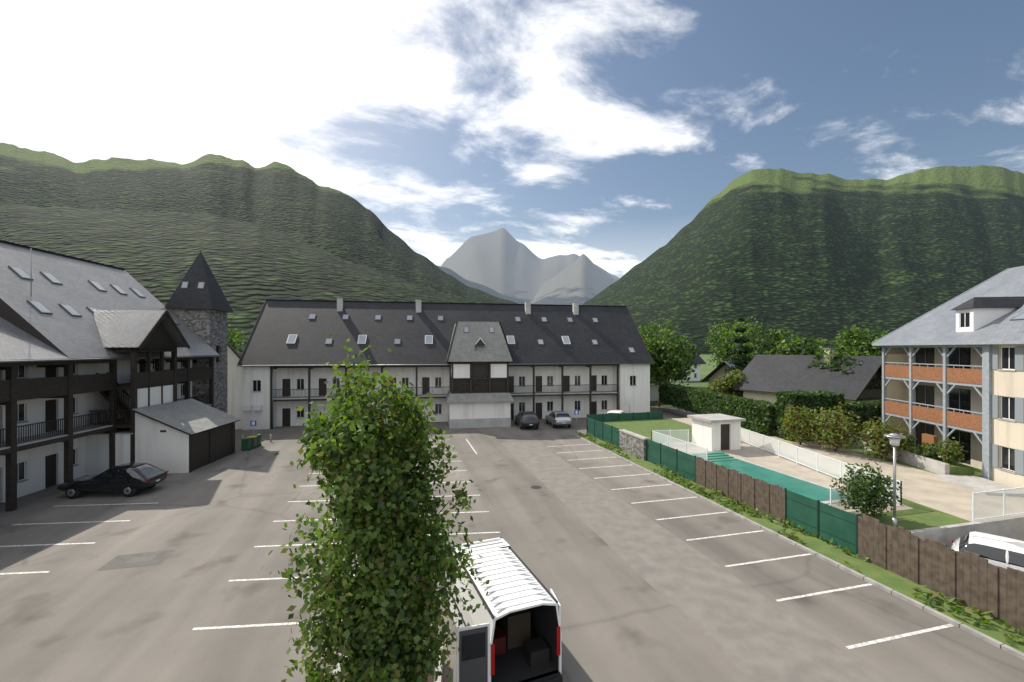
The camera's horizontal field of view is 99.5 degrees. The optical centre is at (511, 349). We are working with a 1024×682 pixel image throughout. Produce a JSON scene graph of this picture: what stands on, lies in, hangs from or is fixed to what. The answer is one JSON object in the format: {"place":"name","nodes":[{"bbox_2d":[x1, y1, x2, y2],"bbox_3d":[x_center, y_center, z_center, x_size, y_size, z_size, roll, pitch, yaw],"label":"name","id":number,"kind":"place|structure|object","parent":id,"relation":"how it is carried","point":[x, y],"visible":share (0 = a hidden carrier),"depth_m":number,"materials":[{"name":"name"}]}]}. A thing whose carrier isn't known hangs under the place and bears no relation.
{"place":"outdoors","nodes":[
{"label":"outdoors","id":0,"kind":"place"},
{"bbox_2d":[0,240,240,511],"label":"building","id":1,"kind":"structure","parent":0,"point":[64,421],"depth_m":31.11,"materials":[{"name":"grey"}]},
{"bbox_2d":[165,251,233,412],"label":"stone tower","id":2,"kind":"structure","parent":0,"point":[198,304],"depth_m":43.84,"materials":[{"name":"grey stone"}]},
{"bbox_2d":[0,204,474,355],"bbox_3d":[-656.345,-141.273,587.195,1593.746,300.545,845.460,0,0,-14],"label":"mountain spur","id":3,"kind":"structure","parent":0,"point":[253,267],"depth_m":584.03,"materials":[{"name":"green plant"}]},
{"bbox_2d":[0,143,517,303],"bbox_3d":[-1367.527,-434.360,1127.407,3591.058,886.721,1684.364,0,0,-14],"label":"mountain","id":4,"kind":"structure","parent":0,"point":[284,199],"depth_m":1202.12,"materials":[{"name":"green plant"}]},
{"bbox_2d":[436,265,524,303],"bbox_3d":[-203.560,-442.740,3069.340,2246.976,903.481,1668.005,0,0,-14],"label":"mountain","id":5,"kind":"structure","parent":0,"point":[488,290],"depth_m":3526.96,"materials":[{"name":"grey stone"}]},
{"bbox_2d":[0,406,1023,681],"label":"parking lot asphalt","id":6,"kind":"structure","parent":0,"point":[72,614],"depth_m":16.94,"materials":[{"name":"grey asphalt"}]},
{"bbox_2d":[57,462,167,498],"bbox_3d":[-24.985,8.138,27.173,5.218,1.762,2.291,0,0,-5],"label":"black hatchback","id":7,"kind":"object","parent":6,"relation":"on","point":[127,479],"visible":1,"depth_m":26.35,"materials":[{"name":"black paint"}]},
{"bbox_2d":[333,646,442,681],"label":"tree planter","id":8,"kind":"object","parent":6,"relation":"on","point":[431,679],"visible":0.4,"depth_m":11.48,"materials":[{"name":"concrete"}]},
{"bbox_2d":[262,334,489,681],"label":"columnar tree","id":9,"kind":"object","parent":8,"relation":"in","point":[379,493],"depth_m":9.17,"materials":[{"name":"green plant"}]},
{"bbox_2d":[227,299,653,429],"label":"back building","id":10,"kind":"structure","parent":6,"relation":"on","point":[479,382],"depth_m":53.90,"materials":[{"name":"grey"}]},
{"bbox_2d":[0,439,953,648],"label":"parking lines","id":11,"kind":"object","parent":6,"relation":"on","point":[795,597],"visible":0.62,"depth_m":18.20,"materials":[{"name":"paint"}]},
{"bbox_2d":[97,298,888,681],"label":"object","id":12,"kind":"object","parent":6,"relation":"on","point":[749,632],"visible":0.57,"depth_m":16.44,"materials":[{"name":"grey concrete"}]},
{"bbox_2d":[442,537,562,681],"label":"white van","id":13,"kind":"object","parent":6,"relation":"on","point":[512,632],"visible":0.84,"depth_m":11.74,"materials":[{"name":"white paint"}]},
{"bbox_2d":[514,411,539,428],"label":"dark car","id":14,"kind":"object","parent":6,"relation":"on","point":[527,418],"visible":1,"depth_m":48.30,"materials":[{"name":"grey paint"}]},
{"bbox_2d":[545,411,572,427],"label":"silver car","id":15,"kind":"object","parent":6,"relation":"on","point":[554,418],"visible":1,"depth_m":49.15,"materials":[{"name":"grey paint"}]},
{"bbox_2d":[607,410,624,413],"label":"white car","id":16,"kind":"object","parent":6,"relation":"on","point":[614,411],"visible":0.05,"depth_m":49.75,"materials":[{"name":"white paint"}]},
{"bbox_2d":[724,318,753,397],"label":"conifer","id":17,"kind":"object","parent":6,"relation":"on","point":[737,361],"depth_m":61.46,"materials":[{"name":"green plant"}]},
{"bbox_2d":[770,335,830,354],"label":"tree","id":18,"kind":"object","parent":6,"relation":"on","point":[794,349],"visible":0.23,"depth_m":56.68,"materials":[{"name":"green plant"}]},
{"bbox_2d":[833,323,888,355],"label":"tree","id":19,"kind":"object","parent":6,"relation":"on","point":[862,342],"depth_m":64.87,"materials":[{"name":"green plant"}]},
{"bbox_2d":[0,0,1023,277],"label":"sky","id":20,"kind":"structure","parent":0,"point":[599,130],"materials":[{"name":"blue"}]},
{"bbox_2d":[441,228,619,301],"bbox_3d":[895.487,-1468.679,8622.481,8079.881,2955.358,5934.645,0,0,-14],"label":"mountain","id":21,"kind":"structure","parent":0,"point":[502,261],"depth_m":8605.74,"materials":[{"name":"grey stone"}]},
{"bbox_2d":[531,254,615,304],"bbox_3d":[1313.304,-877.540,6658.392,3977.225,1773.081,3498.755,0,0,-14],"label":"mountain","id":22,"kind":"structure","parent":0,"point":[582,279],"depth_m":6983.41,"materials":[{"name":"grey stone"}]},
{"bbox_2d":[650,369,668,400],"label":"house","id":23,"kind":"structure","parent":0,"point":[654,393],"depth_m":75.64,"materials":[{"name":"beige stone"}]},
{"bbox_2d":[670,348,705,381],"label":"house","id":24,"kind":"structure","parent":0,"point":[698,360],"depth_m":123.49,"materials":[{"name":"white paint"}]},
{"bbox_2d":[687,414,745,450],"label":"pool house","id":25,"kind":"structure","parent":0,"point":[715,432],"depth_m":33.25,"materials":[{"name":"grey paint"}]},
{"bbox_2d":[650,354,869,406],"bbox_3d":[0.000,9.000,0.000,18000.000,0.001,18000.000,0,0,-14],"label":"ground","id":26,"kind":"structure","parent":0,"point":[706,369],"depth_m":146.14,"materials":[{"name":"green plant"}]},
{"bbox_2d":[227,324,245,352],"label":"tree","id":27,"kind":"object","parent":26,"relation":"on","point":[230,340],"visible":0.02,"depth_m":69.35,"materials":[{"name":"green plant"}]},
{"bbox_2d":[638,319,677,342],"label":"tree","id":28,"kind":"object","parent":26,"relation":"on","point":[654,332],"visible":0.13,"depth_m":87.10,"materials":[{"name":"green plant"}]},
{"bbox_2d":[643,328,694,406],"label":"tree","id":29,"kind":"object","parent":26,"relation":"on","point":[660,351],"depth_m":66.16,"materials":[{"name":"green plant"}]},
{"bbox_2d":[655,335,699,384],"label":"tree","id":30,"kind":"object","parent":26,"relation":"on","point":[688,345],"depth_m":74.28,"materials":[{"name":"green plant"}]},
{"bbox_2d":[700,359,742,387],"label":"house","id":31,"kind":"structure","parent":26,"relation":"on","point":[717,372],"depth_m":81.61,"materials":[{"name":"beige stone"}]},
{"bbox_2d":[704,368,746,396],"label":"yellow tree","id":32,"kind":"object","parent":26,"relation":"on","point":[728,380],"depth_m":55.40,"materials":[{"name":"plant"}]},
{"bbox_2d":[705,320,760,363],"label":"tree","id":33,"kind":"object","parent":26,"relation":"on","point":[712,331],"visible":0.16,"depth_m":101.43,"materials":[{"name":"green plant"}]},
{"bbox_2d":[707,323,759,366],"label":"tree","id":34,"kind":"object","parent":26,"relation":"on","point":[723,347],"depth_m":85.51,"materials":[{"name":"green plant"}]},
{"bbox_2d":[573,434,1023,659],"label":"grass strip","id":35,"kind":"object","parent":26,"relation":"on","point":[888,581],"visible":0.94,"depth_m":17.60,"materials":[{"name":"green plant"}]},
{"bbox_2d":[580,432,1023,645],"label":"hedge plants","id":36,"kind":"object","parent":35,"relation":"on","point":[945,607],"visible":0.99,"depth_m":20.21,"materials":[{"name":"green plant"}]},
{"bbox_2d":[587,411,1023,630],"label":"lot fence","id":37,"kind":"object","parent":26,"relation":"on","point":[981,584],"visible":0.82,"depth_m":18.45,"materials":[{"name":"teal"}]},
{"bbox_2d":[807,342,881,388],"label":"tree","id":38,"kind":"object","parent":26,"relation":"on","point":[834,362],"visible":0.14,"depth_m":47.62,"materials":[{"name":"green plant"}]},
{"bbox_2d":[729,316,798,362],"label":"tree","id":39,"kind":"object","parent":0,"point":[776,336],"depth_m":70.14,"materials":[{"name":"green plant"}]},
{"bbox_2d":[583,165,1023,353],"bbox_3d":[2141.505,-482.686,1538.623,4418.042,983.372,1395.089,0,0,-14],"label":"mountain","id":40,"kind":"structure","parent":0,"point":[819,257],"depth_m":1086.96,"materials":[{"name":"green plant"}]},
{"bbox_2d":[604,418,1023,554],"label":"pool deck","id":41,"kind":"structure","parent":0,"point":[931,507],"depth_m":25.44,"materials":[{"name":"beige concrete"}]},
{"bbox_2d":[658,382,776,435],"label":"long hedge","id":42,"kind":"object","parent":41,"relation":"on","point":[730,403],"depth_m":46.04,"materials":[{"name":"green plant"}]},
{"bbox_2d":[778,405,823,444],"bbox_3d":[23.060,6.031,34.840,3.081,3.361,3.267,0,0,-14],"label":"garden shrub","id":43,"kind":"object","parent":41,"relation":"on","point":[799,422],"depth_m":34.51,"materials":[{"name":"green plant"}]},
{"bbox_2d":[729,348,881,402],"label":"chalet","id":44,"kind":"object","parent":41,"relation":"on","point":[768,377],"visible":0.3,"depth_m":48.62,"materials":[{"name":"grey tile"}]},
{"bbox_2d":[775,390,846,441],"bbox_3d":[25.509,5.729,37.178,4.939,4.401,2.602,0,0,0],"label":"tall hedge","id":45,"kind":"object","parent":41,"relation":"on","point":[800,401],"depth_m":36.24,"materials":[{"name":"green plant"}]},
{"bbox_2d":[807,402,863,451],"bbox_3d":[24.174,5.805,32.550,4.031,3.811,3.446,0,0,-14],"label":"garden shrub","id":46,"kind":"object","parent":41,"relation":"on","point":[842,425],"depth_m":32.12,"materials":[{"name":"green plant"}]},
{"bbox_2d":[651,428,1023,521],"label":"pool railings","id":47,"kind":"object","parent":41,"relation":"on","point":[841,462],"visible":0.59,"depth_m":25.52,"materials":[{"name":"white metal"}]},
{"bbox_2d":[843,400,881,434],"bbox_3d":[31.823,6.135,37.102,8.942,3.500,2.202,0,0,1],"label":"hedge","id":48,"kind":"object","parent":41,"relation":"on","point":[854,406],"depth_m":36.35,"materials":[{"name":"green plant"}]},
{"bbox_2d":[830,459,902,517],"bbox_3d":[16.211,6.375,19.858,2.542,2.673,2.380,0,0,-14],"label":"bush","id":49,"kind":"object","parent":41,"relation":"on","point":[858,485],"depth_m":19.53,"materials":[{"name":"green plant"}]},
{"bbox_2d":[852,416,916,459],"bbox_3d":[25.845,6.179,30.135,3.300,3.068,3.740,0,0,-14],"label":"garden shrub","id":50,"kind":"object","parent":41,"relation":"on","point":[873,445],"depth_m":29.81,"materials":[{"name":"green plant"}]},
{"bbox_2d":[884,433,905,526],"bbox_3d":[16.335,5.640,18.508,0.720,4.120,0.720,0,0,-14],"label":"lamp post","id":51,"kind":"object","parent":41,"relation":"on","point":[895,439],"visible":0.94,"depth_m":18.46,"materials":[{"name":"grey metal"}]},
{"bbox_2d":[843,433,1023,496],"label":"retaining wall","id":52,"kind":"structure","parent":41,"relation":"on","point":[962,475],"depth_m":26.16,"materials":[{"name":"concrete"}]},
{"bbox_2d":[851,423,871,437],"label":"planter shrub","id":53,"kind":"object","parent":52,"relation":"in","point":[861,425],"depth_m":34.91,"materials":[{"name":"green plant"}]},
{"bbox_2d":[898,431,916,449],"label":"planter shrub","id":54,"kind":"object","parent":52,"relation":"in","point":[910,436],"depth_m":30.27,"materials":[{"name":"green plant"}]},
{"bbox_2d":[915,442,944,458],"bbox_3d":[27.284,6.621,28.177,1.824,1.091,1.606,0,0,-14],"label":"planter shrub","id":55,"kind":"object","parent":52,"relation":"in","point":[929,451],"depth_m":28.08,"materials":[{"name":"green plant"}]},
{"bbox_2d":[932,437,968,464],"bbox_3d":[27.091,6.275,26.844,1.409,1.770,1.492,0,0,-14],"label":"planter shrub","id":56,"kind":"object","parent":52,"relation":"in","point":[950,448],"depth_m":26.65,"materials":[{"name":"green plant"}]},
{"bbox_2d":[871,266,1023,489],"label":"building","id":57,"kind":"structure","parent":41,"relation":"on","point":[953,367],"depth_m":28.14,"materials":[{"name":"beige paint"}]},
{"bbox_2d":[951,531,1023,571],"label":"white car","id":58,"kind":"object","parent":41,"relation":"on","point":[1001,551],"visible":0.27,"depth_m":16.26,"materials":[{"name":"white paint"}]}
]}

